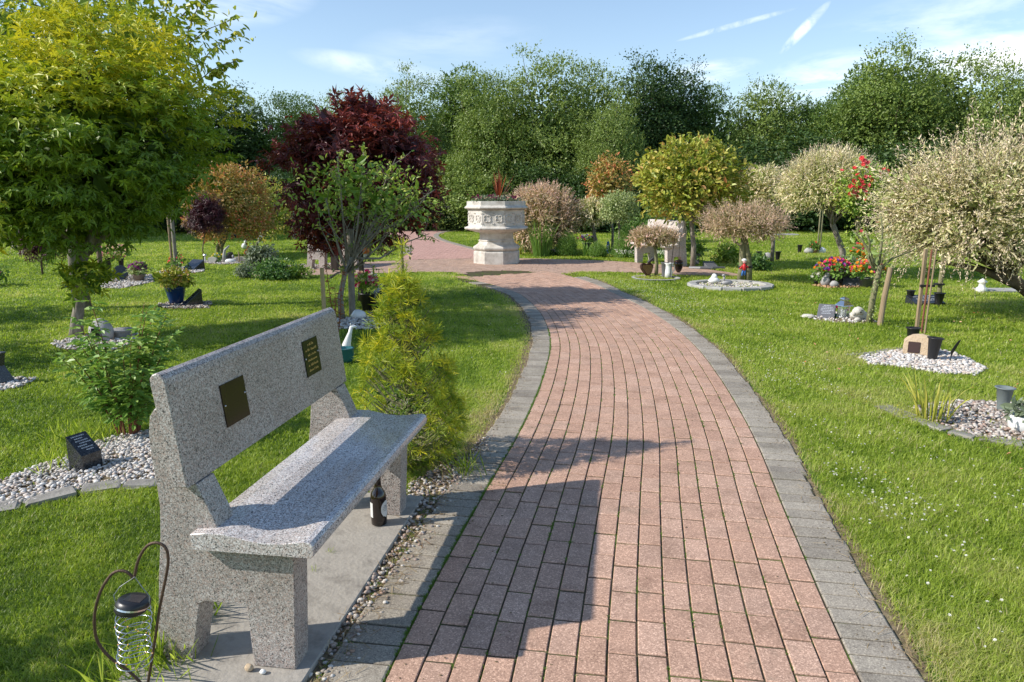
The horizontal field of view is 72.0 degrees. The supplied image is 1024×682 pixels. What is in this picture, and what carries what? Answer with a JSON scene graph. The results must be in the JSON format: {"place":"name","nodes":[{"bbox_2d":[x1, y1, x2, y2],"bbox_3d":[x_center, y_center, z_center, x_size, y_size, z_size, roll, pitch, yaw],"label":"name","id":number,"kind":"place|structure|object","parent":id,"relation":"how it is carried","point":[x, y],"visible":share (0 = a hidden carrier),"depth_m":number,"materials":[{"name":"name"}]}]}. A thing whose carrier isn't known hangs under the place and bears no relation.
{"place":"outdoors","nodes":[
{"label":"outdoors","id":0,"kind":"place"},
{"bbox_2d":[0,227,1023,681],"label":"lawn","id":1,"kind":"structure","parent":0,"point":[426,462],"depth_m":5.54,"materials":[{"name":"plant"}]},
{"bbox_2d":[7,227,67,273],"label":"weeping maple","id":2,"kind":"object","parent":1,"relation":"on","point":[34,251],"visible":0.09,"depth_m":14.28,"materials":[{"name":"brown plant"}]},
{"bbox_2d":[24,485,76,509],"bbox_3d":[-2.416,0.821,3.696,0.238,0.049,0.142,-9,15,-37],"label":"edging stone","id":3,"kind":"object","parent":1,"relation":"on","point":[64,493],"visible":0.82,"depth_m":3.68,"materials":[{"name":"grey stone"}]},
{"bbox_2d":[0,429,155,504],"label":"gravel","id":4,"kind":"structure","parent":1,"relation":"on","point":[137,442],"depth_m":4.02,"materials":[{"name":"white gravel"}]},
{"bbox_2d":[65,431,102,472],"bbox_3d":[-2.484,0.645,4.094,0.120,0.205,0.120,5,13,23],"label":"memorial cube","id":5,"kind":"object","parent":4,"relation":"on","point":[84,451],"visible":0.99,"depth_m":4.06,"materials":[{"name":"black stone"}]},
{"bbox_2d":[45,300,185,434],"bbox_3d":[-2.571,0.181,4.604,0.821,0.916,0.734,0,11,0],"label":"leafy shrub","id":6,"kind":"object","parent":4,"relation":"on","point":[133,388],"visible":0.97,"depth_m":4.52,"materials":[{"name":"green plant"}]},
{"bbox_2d":[54,338,130,350],"bbox_3d":[-4.504,-0.004,7.776,0.951,0.001,0.957,2,12,10],"label":"soil bed","id":7,"kind":"object","parent":1,"relation":"on","point":[85,347],"visible":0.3,"depth_m":7.47,"materials":[{"name":"brown soil"}]},
{"bbox_2d":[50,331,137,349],"bbox_3d":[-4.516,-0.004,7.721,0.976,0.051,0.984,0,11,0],"label":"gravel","id":8,"kind":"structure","parent":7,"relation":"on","point":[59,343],"depth_m":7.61,"materials":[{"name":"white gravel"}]},
{"bbox_2d":[79,479,122,496],"bbox_3d":[-2.220,0.802,3.814,0.204,0.048,0.132,-4,12,-21],"label":"edging stone","id":9,"kind":"object","parent":1,"relation":"on","point":[100,485],"visible":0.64,"depth_m":3.81,"materials":[{"name":"grey stone"}]},
{"bbox_2d":[0,0,256,307],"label":"cherry tree","id":10,"kind":"object","parent":1,"relation":"on","point":[196,19],"visible":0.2,"depth_m":9.27,"materials":[{"name":"green plant"}]},
{"bbox_2d":[93,541,169,681],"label":"heart hook","id":11,"kind":"object","parent":1,"relation":"on","point":[111,658],"visible":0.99,"depth_m":1.78,"materials":[{"name":"brown metal"}]},
{"bbox_2d":[113,577,152,671],"bbox_3d":[-0.960,0.713,1.786,0.100,0.240,0.087,0,11,0],"label":"solar lantern","id":12,"kind":"object","parent":11,"relation":"hanging from","point":[132,605],"visible":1,"depth_m":1.77,"materials":[{"name":"black plastic"}]},
{"bbox_2d":[0,0,267,337],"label":"green maple","id":13,"kind":"object","parent":1,"relation":"on","point":[79,159],"visible":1,"depth_m":7.07,"materials":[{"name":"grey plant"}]},
{"bbox_2d":[160,302,209,308],"bbox_3d":[-4.781,-0.530,10.366,0.950,0.001,0.703,0,11,0],"label":"soil bed","id":14,"kind":"object","parent":1,"relation":"on","point":[186,308],"visible":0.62,"depth_m":10.04,"materials":[{"name":"brown soil"}]},
{"bbox_2d":[151,264,195,303],"bbox_3d":[-5.022,-0.839,10.410,0.592,0.601,0.542,-11,16,-44],"label":"flower pot","id":15,"kind":"object","parent":14,"relation":"on","point":[174,282],"visible":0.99,"depth_m":10.35,"materials":[{"name":"blue ceramic"}]},
{"bbox_2d":[179,190,228,259],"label":"weeping maple","id":16,"kind":"object","parent":1,"relation":"on","point":[205,214],"visible":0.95,"depth_m":17.33,"materials":[{"name":"purple plant"}]},
{"bbox_2d":[179,159,279,255],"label":"photinia tree","id":17,"kind":"object","parent":1,"relation":"on","point":[233,196],"visible":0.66,"depth_m":18.57,"materials":[{"name":"orange plant"}]},
{"bbox_2d":[181,77,294,183],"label":"woodland tree","id":18,"kind":"object","parent":1,"relation":"on","point":[239,145],"visible":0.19,"depth_m":35.93,"materials":[{"name":"green plant"}]},
{"bbox_2d":[0,412,486,681],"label":"tall grass","id":19,"kind":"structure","parent":1,"relation":"on","point":[159,659],"depth_m":2.40,"materials":[{"name":"green plant"}]},
{"bbox_2d":[240,241,281,271],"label":"shrub","id":20,"kind":"object","parent":1,"relation":"on","point":[259,254],"visible":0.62,"depth_m":14.67,"materials":[{"name":"green plant"}]},
{"bbox_2d":[228,86,303,178],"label":"woodland tree","id":21,"kind":"object","parent":1,"relation":"on","point":[271,119],"visible":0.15,"depth_m":36.76,"materials":[{"name":"green plant"}]},
{"bbox_2d":[117,493,422,681],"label":"stone slab","id":22,"kind":"structure","parent":1,"relation":"on","point":[359,543],"depth_m":2.66,"materials":[{"name":"grey stone"}]},
{"bbox_2d":[149,307,426,668],"bbox_3d":[-0.814,0.463,2.862,0.600,1.003,1.341,2,12,8],"label":"granite bench","id":23,"kind":"object","parent":22,"relation":"on","point":[255,546],"visible":0.99,"depth_m":2.37,"materials":[{"name":"grey stone"}]},
{"bbox_2d":[370,477,386,525],"bbox_3d":[-0.634,0.746,3.343,0.078,0.255,0.076,0,11,0],"label":"beer bottle","id":24,"kind":"object","parent":22,"relation":"on","point":[378,504],"visible":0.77,"depth_m":3.32,"materials":[{"name":"brown glass"}]},
{"bbox_2d":[243,172,298,246],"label":"photinia tree","id":25,"kind":"object","parent":1,"relation":"on","point":[280,218],"visible":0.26,"depth_m":20.94,"materials":[{"name":"green plant"}]},
{"bbox_2d":[247,255,304,281],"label":"shrub","id":26,"kind":"object","parent":1,"relation":"on","point":[274,269],"visible":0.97,"depth_m":13.46,"materials":[{"name":"green plant"}]},
{"bbox_2d":[268,90,332,150],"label":"woodland tree","id":27,"kind":"object","parent":1,"relation":"on","point":[297,105],"visible":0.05,"depth_m":38.59,"materials":[{"name":"green plant"}]},
{"bbox_2d":[248,85,452,301],"bbox_3d":[-2.369,-2.098,10.464,3.000,3.189,2.514,0,11,0],"label":"purple maple","id":28,"kind":"object","parent":1,"relation":"on","point":[377,129],"visible":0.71,"depth_m":9.93,"materials":[{"name":"brown plant"}]},
{"bbox_2d":[347,229,355,316],"bbox_3d":[-2.124,-0.880,9.305,0.108,1.181,0.090,0,11,0],"label":"support post","id":29,"kind":"object","parent":1,"relation":"on","point":[351,287],"visible":0.5,"depth_m":9.30,"materials":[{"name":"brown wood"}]},
{"bbox_2d":[275,141,444,318],"bbox_3d":[-1.867,-1.348,8.885,2.095,2.323,1.341,0,11,0],"label":"rose tree","id":30,"kind":"object","parent":1,"relation":"on","point":[361,196],"visible":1,"depth_m":8.80,"materials":[{"name":"green plant"}]},
{"bbox_2d":[355,269,381,311],"bbox_3d":[-2.023,-0.700,9.752,0.445,0.589,0.460,-6,13,-29],"label":"flower pot","id":31,"kind":"object","parent":1,"relation":"on","point":[362,282],"visible":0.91,"depth_m":9.69,"materials":[{"name":"black plastic"}]},
{"bbox_2d":[360,59,459,175],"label":"woodland tree","id":32,"kind":"object","parent":1,"relation":"on","point":[429,130],"visible":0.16,"depth_m":35.96,"materials":[{"name":"green plant"}]},
{"bbox_2d":[351,237,473,468],"bbox_3d":[-0.645,0.077,4.029,0.866,1.346,0.817,0,11,0],"label":"dwarf pine","id":33,"kind":"object","parent":1,"relation":"on","point":[394,311],"visible":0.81,"depth_m":3.95,"materials":[{"name":"green plant"}]},
{"bbox_2d":[307,285,532,681],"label":"soil strip","id":34,"kind":"object","parent":1,"relation":"on","point":[482,434],"visible":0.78,"depth_m":4.78,"materials":[{"name":"brown soil"}]},
{"bbox_2d":[307,456,464,680],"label":"gravel","id":35,"kind":"structure","parent":34,"relation":"on","point":[369,587],"depth_m":3.45,"materials":[{"name":"grey gravel"}]},
{"bbox_2d":[315,435,494,680],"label":"spilled pebbles","id":36,"kind":"object","parent":34,"relation":"on","point":[357,627],"visible":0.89,"depth_m":2.95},
{"bbox_2d":[417,61,503,168],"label":"woodland tree","id":37,"kind":"object","parent":1,"relation":"on","point":[449,109],"visible":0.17,"depth_m":39.19,"materials":[{"name":"green plant"}]},
{"bbox_2d":[411,145,523,231],"bbox_3d":[-2.674,-7.029,34.336,8.208,4.835,5.287,9,14,36],"label":"bush","id":38,"kind":"object","parent":1,"relation":"on","point":[458,191],"visible":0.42,"depth_m":32.72,"materials":[{"name":"green plant"}]},
{"bbox_2d":[430,168,529,230],"bbox_3d":[-0.870,-6.625,33.744,6.988,3.591,4.313,2,12,9],"label":"bush","id":39,"kind":"object","parent":1,"relation":"on","point":[460,216],"visible":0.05,"depth_m":33.36,"materials":[{"name":"green plant"}]},
{"bbox_2d":[255,258,736,276],"bbox_3d":[-0.352,-1.692,16.126,10.232,0.037,4.513,0,11,0],"label":"paved circle","id":40,"kind":"object","parent":1,"relation":"on","point":[467,265],"visible":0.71,"depth_m":15.90,"materials":[{"name":"pink brick"}]},
{"bbox_2d":[307,235,358,268],"bbox_3d":[-4.021,-2.174,15.971,0.600,1.003,1.341,5,13,23],"label":"granite bench","id":41,"kind":"object","parent":40,"relation":"on","point":[316,256],"visible":0.13,"depth_m":15.47,"materials":[{"name":"grey stone"}]},
{"bbox_2d":[464,201,527,264],"bbox_3d":[-0.370,-2.616,16.969,1.522,1.473,1.522,0,11,0],"label":"stone planter","id":42,"kind":"object","parent":40,"relation":"on","point":[496,225],"visible":1,"depth_m":16.52,"materials":[{"name":"stone"}]},
{"bbox_2d":[439,61,552,191],"bbox_3d":[-0.735,-9.363,34.739,6.029,8.477,4.837,5,12,22],"label":"woodland tree","id":43,"kind":"object","parent":1,"relation":"on","point":[478,128],"visible":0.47,"depth_m":33.86,"materials":[{"name":"green plant"}]},
{"bbox_2d":[482,40,613,185],"bbox_3d":[1.581,-9.934,35.377,7.463,9.551,6.246,6,13,29],"label":"woodland tree","id":44,"kind":"object","parent":1,"relation":"on","point":[544,134],"visible":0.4,"depth_m":33.81,"materials":[{"name":"green plant"}]},
{"bbox_2d":[509,178,587,252],"bbox_3d":[0.832,-3.502,19.797,2.474,2.147,2.564,0,11,0],"label":"willow bush","id":45,"kind":"object","parent":1,"relation":"on","point":[543,201],"visible":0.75,"depth_m":19.18,"materials":[{"name":"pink plant"}]},
{"bbox_2d":[555,229,578,255],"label":"feathery plant","id":46,"kind":"object","parent":1,"relation":"on","point":[568,246],"visible":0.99,"depth_m":18.91,"materials":[{"name":"green plant"}]},
{"bbox_2d":[501,150,639,232],"bbox_3d":[1.692,-7.176,34.195,6.602,4.810,10.697,-10,15,-40],"label":"bush","id":47,"kind":"object","parent":1,"relation":"on","point":[579,188],"visible":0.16,"depth_m":32.32,"materials":[{"name":"green plant"}]},
{"bbox_2d":[576,195,610,242],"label":"willow tree","id":48,"kind":"object","parent":1,"relation":"on","point":[590,208],"visible":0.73,"depth_m":19.47,"materials":[{"name":"grey plant"}]},
{"bbox_2d":[538,50,656,168],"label":"woodland tree","id":49,"kind":"object","parent":1,"relation":"on","point":[601,90],"visible":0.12,"depth_m":35.29,"materials":[{"name":"green plant"}]},
{"bbox_2d":[566,84,653,211],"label":"woodland tree","id":50,"kind":"object","parent":1,"relation":"on","point":[627,152],"visible":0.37,"depth_m":32.24,"materials":[{"name":"green plant"}]},
{"bbox_2d":[581,149,638,247],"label":"photinia tree","id":51,"kind":"object","parent":1,"relation":"on","point":[606,177],"visible":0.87,"depth_m":19.75,"materials":[{"name":"orange plant"}]},
{"bbox_2d":[596,189,641,254],"bbox_3d":[2.810,-3.088,18.562,1.218,1.822,1.201,0,11,0],"label":"privet ball","id":52,"kind":"object","parent":1,"relation":"on","point":[622,210],"visible":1,"depth_m":18.30,"materials":[{"name":"green plant"}]},
{"bbox_2d":[310,286,933,681],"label":"pebbles","id":53,"kind":"object","parent":1,"relation":"on","point":[481,488],"visible":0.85,"depth_m":3.37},
{"bbox_2d":[320,276,924,681],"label":"path edging","id":54,"kind":"object","parent":1,"relation":"on","point":[845,602],"visible":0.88,"depth_m":3.19,"materials":[{"name":"grey concrete"}]},
{"bbox_2d":[612,222,634,256],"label":"feathery plant","id":55,"kind":"object","parent":1,"relation":"on","point":[623,243],"visible":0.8,"depth_m":18.52,"materials":[{"name":"green plant"}]},
{"bbox_2d":[601,45,706,163],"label":"woodland tree","id":56,"kind":"object","parent":1,"relation":"on","point":[654,89],"visible":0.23,"depth_m":36.20,"materials":[{"name":"green plant"}]},
{"bbox_2d":[624,221,684,275],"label":"willow tree","id":57,"kind":"object","parent":1,"relation":"on","point":[655,237],"visible":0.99,"depth_m":13.82,"materials":[{"name":"beige plant"}]},
{"bbox_2d":[630,219,686,266],"bbox_3d":[3.464,-2.325,16.611,0.660,1.043,1.475,-5,12,-22],"label":"granite bench","id":58,"kind":"object","parent":1,"relation":"on","point":[681,254],"visible":0.52,"depth_m":16.13,"materials":[{"name":"grey stone"}]},
{"bbox_2d":[637,54,719,148],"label":"woodland tree","id":59,"kind":"object","parent":1,"relation":"on","point":[700,102],"visible":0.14,"depth_m":37.37,"materials":[{"name":"green plant"}]},
{"bbox_2d":[630,130,757,265],"bbox_3d":[3.944,-3.119,15.695,2.754,3.024,2.369,0,11,0],"label":"photinia tree","id":60,"kind":"object","parent":1,"relation":"on","point":[683,178],"visible":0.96,"depth_m":15.09,"materials":[{"name":"yellow plant"}]},
{"bbox_2d":[685,79,760,225],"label":"woodland tree","id":61,"kind":"object","parent":1,"relation":"on","point":[727,114],"visible":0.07,"depth_m":37.53,"materials":[{"name":"green plant"}]},
{"bbox_2d":[708,241,750,263],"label":"shrub","id":62,"kind":"object","parent":1,"relation":"on","point":[721,253],"visible":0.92,"depth_m":16.97,"materials":[{"name":"green plant"}]},
{"bbox_2d":[687,279,773,291],"bbox_3d":[3.866,-0.991,12.490,1.460,0.060,1.358,0,11,0],"label":"edging ring","id":63,"kind":"object","parent":1,"relation":"on","point":[767,286],"visible":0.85,"depth_m":12.11,"materials":[{"name":"grey stone"}]},
{"bbox_2d":[694,197,797,279],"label":"willow tree","id":64,"kind":"object","parent":1,"relation":"on","point":[739,221],"visible":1,"depth_m":12.85,"materials":[{"name":"beige plant"}]},
{"bbox_2d":[471,279,1023,646],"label":"clover flowers","id":65,"kind":"object","parent":1,"relation":"on","point":[949,614],"visible":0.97,"depth_m":3.94,"materials":[{"name":"white plant"}]},
{"bbox_2d":[736,251,773,270],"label":"shrub","id":66,"kind":"object","parent":1,"relation":"on","point":[758,261],"visible":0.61,"depth_m":15.15,"materials":[{"name":"green plant"}]},
{"bbox_2d":[733,160,788,261],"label":"willow tree","id":67,"kind":"object","parent":1,"relation":"on","point":[762,178],"visible":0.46,"depth_m":16.75,"materials":[{"name":"grey plant"}]},
{"bbox_2d":[596,279,931,681],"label":"soil strip","id":68,"kind":"object","parent":1,"relation":"on","point":[867,581],"visible":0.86,"depth_m":3.03,"materials":[{"name":"brown soil"}]},
{"bbox_2d":[713,73,815,163],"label":"woodland tree","id":69,"kind":"object","parent":1,"relation":"on","point":[763,128],"visible":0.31,"depth_m":36.90,"materials":[{"name":"green plant"}]},
{"bbox_2d":[668,118,899,229],"bbox_3d":[13.184,-7.901,35.366,14.422,6.103,8.901,2,12,9],"label":"bush","id":70,"kind":"object","parent":1,"relation":"on","point":[757,149],"visible":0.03,"depth_m":33.77,"materials":[{"name":"green plant"}]},
{"bbox_2d":[765,90,829,222],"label":"woodland tree","id":71,"kind":"object","parent":1,"relation":"on","point":[804,108],"visible":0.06,"depth_m":37.72,"materials":[{"name":"green plant"}]},
{"bbox_2d":[767,139,889,257],"bbox_3d":[6.308,-2.660,14.178,2.367,2.728,2.250,0,11,0],"label":"willow tree","id":72,"kind":"object","parent":1,"relation":"on","point":[807,181],"visible":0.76,"depth_m":13.77,"materials":[{"name":"grey plant"}]},
{"bbox_2d":[788,86,876,157],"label":"woodland tree","id":73,"kind":"object","parent":1,"relation":"on","point":[831,101],"visible":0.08,"depth_m":35.84,"materials":[{"name":"green plant"}]},
{"bbox_2d":[737,121,928,231],"bbox_3d":[15.841,-7.801,34.871,14.422,6.103,8.901,-7,13,-30],"label":"bush","id":74,"kind":"object","parent":1,"relation":"on","point":[805,220],"visible":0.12,"depth_m":33.02,"materials":[{"name":"green plant"}]},
{"bbox_2d":[810,312,874,323],"bbox_3d":[4.338,-0.284,9.157,0.894,0.001,0.816,-7,14,-33],"label":"soil bed","id":75,"kind":"object","parent":1,"relation":"on","point":[840,319],"visible":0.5,"depth_m":9.05,"materials":[{"name":"brown soil"}]},
{"bbox_2d":[847,214,928,322],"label":"rose tree","id":76,"kind":"object","parent":75,"relation":"on","point":[877,267],"visible":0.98,"depth_m":8.72,"materials":[{"name":"green plant"}]},
{"bbox_2d":[822,154,903,258],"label":"rose tree","id":77,"kind":"object","parent":1,"relation":"on","point":[860,189],"visible":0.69,"depth_m":13.06,"materials":[{"name":"green plant"}]},
{"bbox_2d":[820,57,916,142],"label":"woodland tree","id":78,"kind":"object","parent":1,"relation":"on","point":[850,72],"visible":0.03,"depth_m":40.60,"materials":[{"name":"green plant"}]},
{"bbox_2d":[804,27,966,226],"bbox_3d":[18.914,-10.418,35.580,7.507,9.611,5.960,-5,12,-22],"label":"woodland tree","id":79,"kind":"object","parent":1,"relation":"on","point":[902,104],"visible":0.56,"depth_m":34.62,"materials":[{"name":"green plant"}]},
{"bbox_2d":[877,267,893,325],"bbox_3d":[4.583,-0.535,8.656,0.124,0.745,0.066,0,11,0],"label":"support post","id":80,"kind":"object","parent":1,"relation":"on","point":[886,287],"visible":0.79,"depth_m":8.63,"materials":[{"name":"brown wood"}]},
{"bbox_2d":[808,123,1020,230],"bbox_3d":[18.355,-7.597,34.060,14.179,6.000,8.751,10,15,41],"label":"bush","id":81,"kind":"object","parent":1,"relation":"on","point":[884,154],"visible":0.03,"depth_m":32.96,"materials":[{"name":"green plant"}]},
{"bbox_2d":[915,249,927,326],"bbox_3d":[4.719,-0.570,8.132,0.036,0.980,0.036,0,11,0],"label":"timber post","id":82,"kind":"object","parent":1,"relation":"on","point":[920,293],"visible":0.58,"depth_m":8.11,"materials":[{"name":"brown wood"}]},
{"bbox_2d":[849,96,1023,299],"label":"willow tree","id":83,"kind":"object","parent":1,"relation":"on","point":[930,198],"visible":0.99,"depth_m":8.83,"materials":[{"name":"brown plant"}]},
{"bbox_2d":[890,42,1009,156],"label":"woodland tree","id":84,"kind":"object","parent":1,"relation":"on","point":[952,85],"visible":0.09,"depth_m":36.15,"materials":[{"name":"green plant"}]},
{"bbox_2d":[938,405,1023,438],"bbox_3d":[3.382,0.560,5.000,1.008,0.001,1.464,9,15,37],"label":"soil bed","id":85,"kind":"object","parent":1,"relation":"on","point":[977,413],"visible":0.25,"depth_m":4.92,"materials":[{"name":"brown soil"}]},
{"bbox_2d":[908,399,1023,440],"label":"gravel","id":86,"kind":"structure","parent":85,"relation":"on","point":[961,421],"depth_m":4.97,"materials":[{"name":"white gravel"}]},
{"bbox_2d":[900,367,971,422],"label":"reed clump","id":87,"kind":"object","parent":86,"relation":"on","point":[923,403],"visible":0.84,"depth_m":4.96,"materials":[{"name":"green plant"}]},
{"bbox_2d":[1000,395,1023,432],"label":"white pot","id":88,"kind":"object","parent":86,"relation":"on","point":[1015,419],"visible":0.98,"depth_m":4.73,"materials":[{"name":"white ceramic"}]},
{"bbox_2d":[995,385,1016,410],"bbox_3d":[3.628,0.431,5.199,0.135,0.185,0.133,0,11,0],"label":"flower vase","id":89,"kind":"object","parent":85,"relation":"on","point":[1004,393],"visible":0.66,"depth_m":5.17,"materials":[{"name":"grey plastic"}]},
{"bbox_2d":[940,41,1023,158],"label":"woodland tree","id":90,"kind":"object","parent":1,"relation":"on","point":[1007,97],"visible":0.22,"depth_m":33.88,"materials":[{"name":"green plant"}]},
{"label":"soil bed","id":91,"kind":"structure","parent":1,"relation":"on","visible":0},
{"bbox_2d":[100,274,154,288],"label":"gravel","id":92,"kind":"structure","parent":91,"relation":"on","point":[128,282],"depth_m":12.95,"materials":[{"name":"white gravel"}]},
{"bbox_2d":[123,259,153,280],"bbox_3d":[-7.055,-1.325,13.275,0.495,0.412,0.438,6,13,27],"label":"flower pot","id":93,"kind":"object","parent":91,"relation":"on","point":[139,268],"visible":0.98,"depth_m":13.20,"materials":[{"name":"brown"}]},
{"label":"soil bed","id":94,"kind":"structure","parent":1,"relation":"on","visible":0},
{"bbox_2d":[337,315,386,329],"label":"gravel","id":95,"kind":"structure","parent":94,"relation":"on","point":[345,322],"depth_m":8.76,"materials":[{"name":"grey gravel"}]},
{"label":"soil bed","id":96,"kind":"structure","parent":1,"relation":"on","visible":0},
{"bbox_2d":[903,334,928,355],"bbox_3d":[4.101,0.075,7.086,0.290,0.310,0.249,7,13,31],"label":"memorial rock","id":97,"kind":"object","parent":96,"relation":"on","point":[915,343],"visible":0.58,"depth_m":7.02,"materials":[{"name":"stone"}]},
{"bbox_2d":[856,348,987,375],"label":"gravel","id":98,"kind":"structure","parent":96,"relation":"on","point":[966,365],"depth_m":6.68,"materials":[{"name":"white gravel"}]},
{"bbox_2d":[927,336,944,358],"bbox_3d":[4.065,0.082,6.793,0.149,0.235,0.148,3,11,-1],"label":"flower vase","id":99,"kind":"object","parent":98,"relation":"on","point":[934,344],"visible":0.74,"depth_m":6.76,"materials":[{"name":"black plastic"}]},
{"label":"soil bed","id":100,"kind":"structure","parent":1,"relation":"on","visible":0},
{"bbox_2d":[813,282,880,287],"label":"mulch","id":101,"kind":"object","parent":100,"relation":"on","point":[838,286],"visible":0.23,"depth_m":12.41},
{"bbox_2d":[810,255,851,282],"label":"flowers","id":102,"kind":"object","parent":101,"relation":"on","point":[839,265],"visible":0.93,"depth_m":12.47,"materials":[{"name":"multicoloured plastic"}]},
{"bbox_2d":[844,259,885,287],"bbox_3d":[6.189,-1.189,12.347,0.714,0.514,0.690,0,11,0],"label":"flower pot","id":103,"kind":"object","parent":101,"relation":"on","point":[860,273],"visible":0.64,"depth_m":12.28,"materials":[{"name":"multicoloured plant"}]},
{"bbox_2d":[0,0,1023,135],"label":"sky","id":104,"kind":"structure","parent":0,"point":[301,46],"materials":[{"name":"blue"}]},
{"bbox_2d":[389,228,696,259],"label":"path","id":105,"kind":"structure","parent":0,"point":[431,249],"depth_m":21.39,"materials":[{"name":"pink brick"}]},
{"bbox_2d":[526,217,561,256],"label":"ornamental grass","id":106,"kind":"object","parent":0,"point":[544,250],"depth_m":18.89,"materials":[{"name":"green plant"}]},
{"bbox_2d":[342,271,906,681],"bbox_3d":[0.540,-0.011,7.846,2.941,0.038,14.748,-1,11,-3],"label":"path","id":107,"kind":"structure","parent":0,"point":[713,662],"depth_m":3.20,"materials":[{"name":"red brick"}]},
{"bbox_2d":[316,328,828,681],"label":"joint moss","id":108,"kind":"object","parent":107,"relation":"on","point":[446,557],"visible":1,"depth_m":3.46,"materials":[{"name":"green plant"}]},
{"bbox_2d":[331,317,909,679],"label":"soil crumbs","id":109,"kind":"object","parent":107,"relation":"on","point":[584,506],"visible":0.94,"depth_m":3.66,"materials":[{"name":"brown soil"}]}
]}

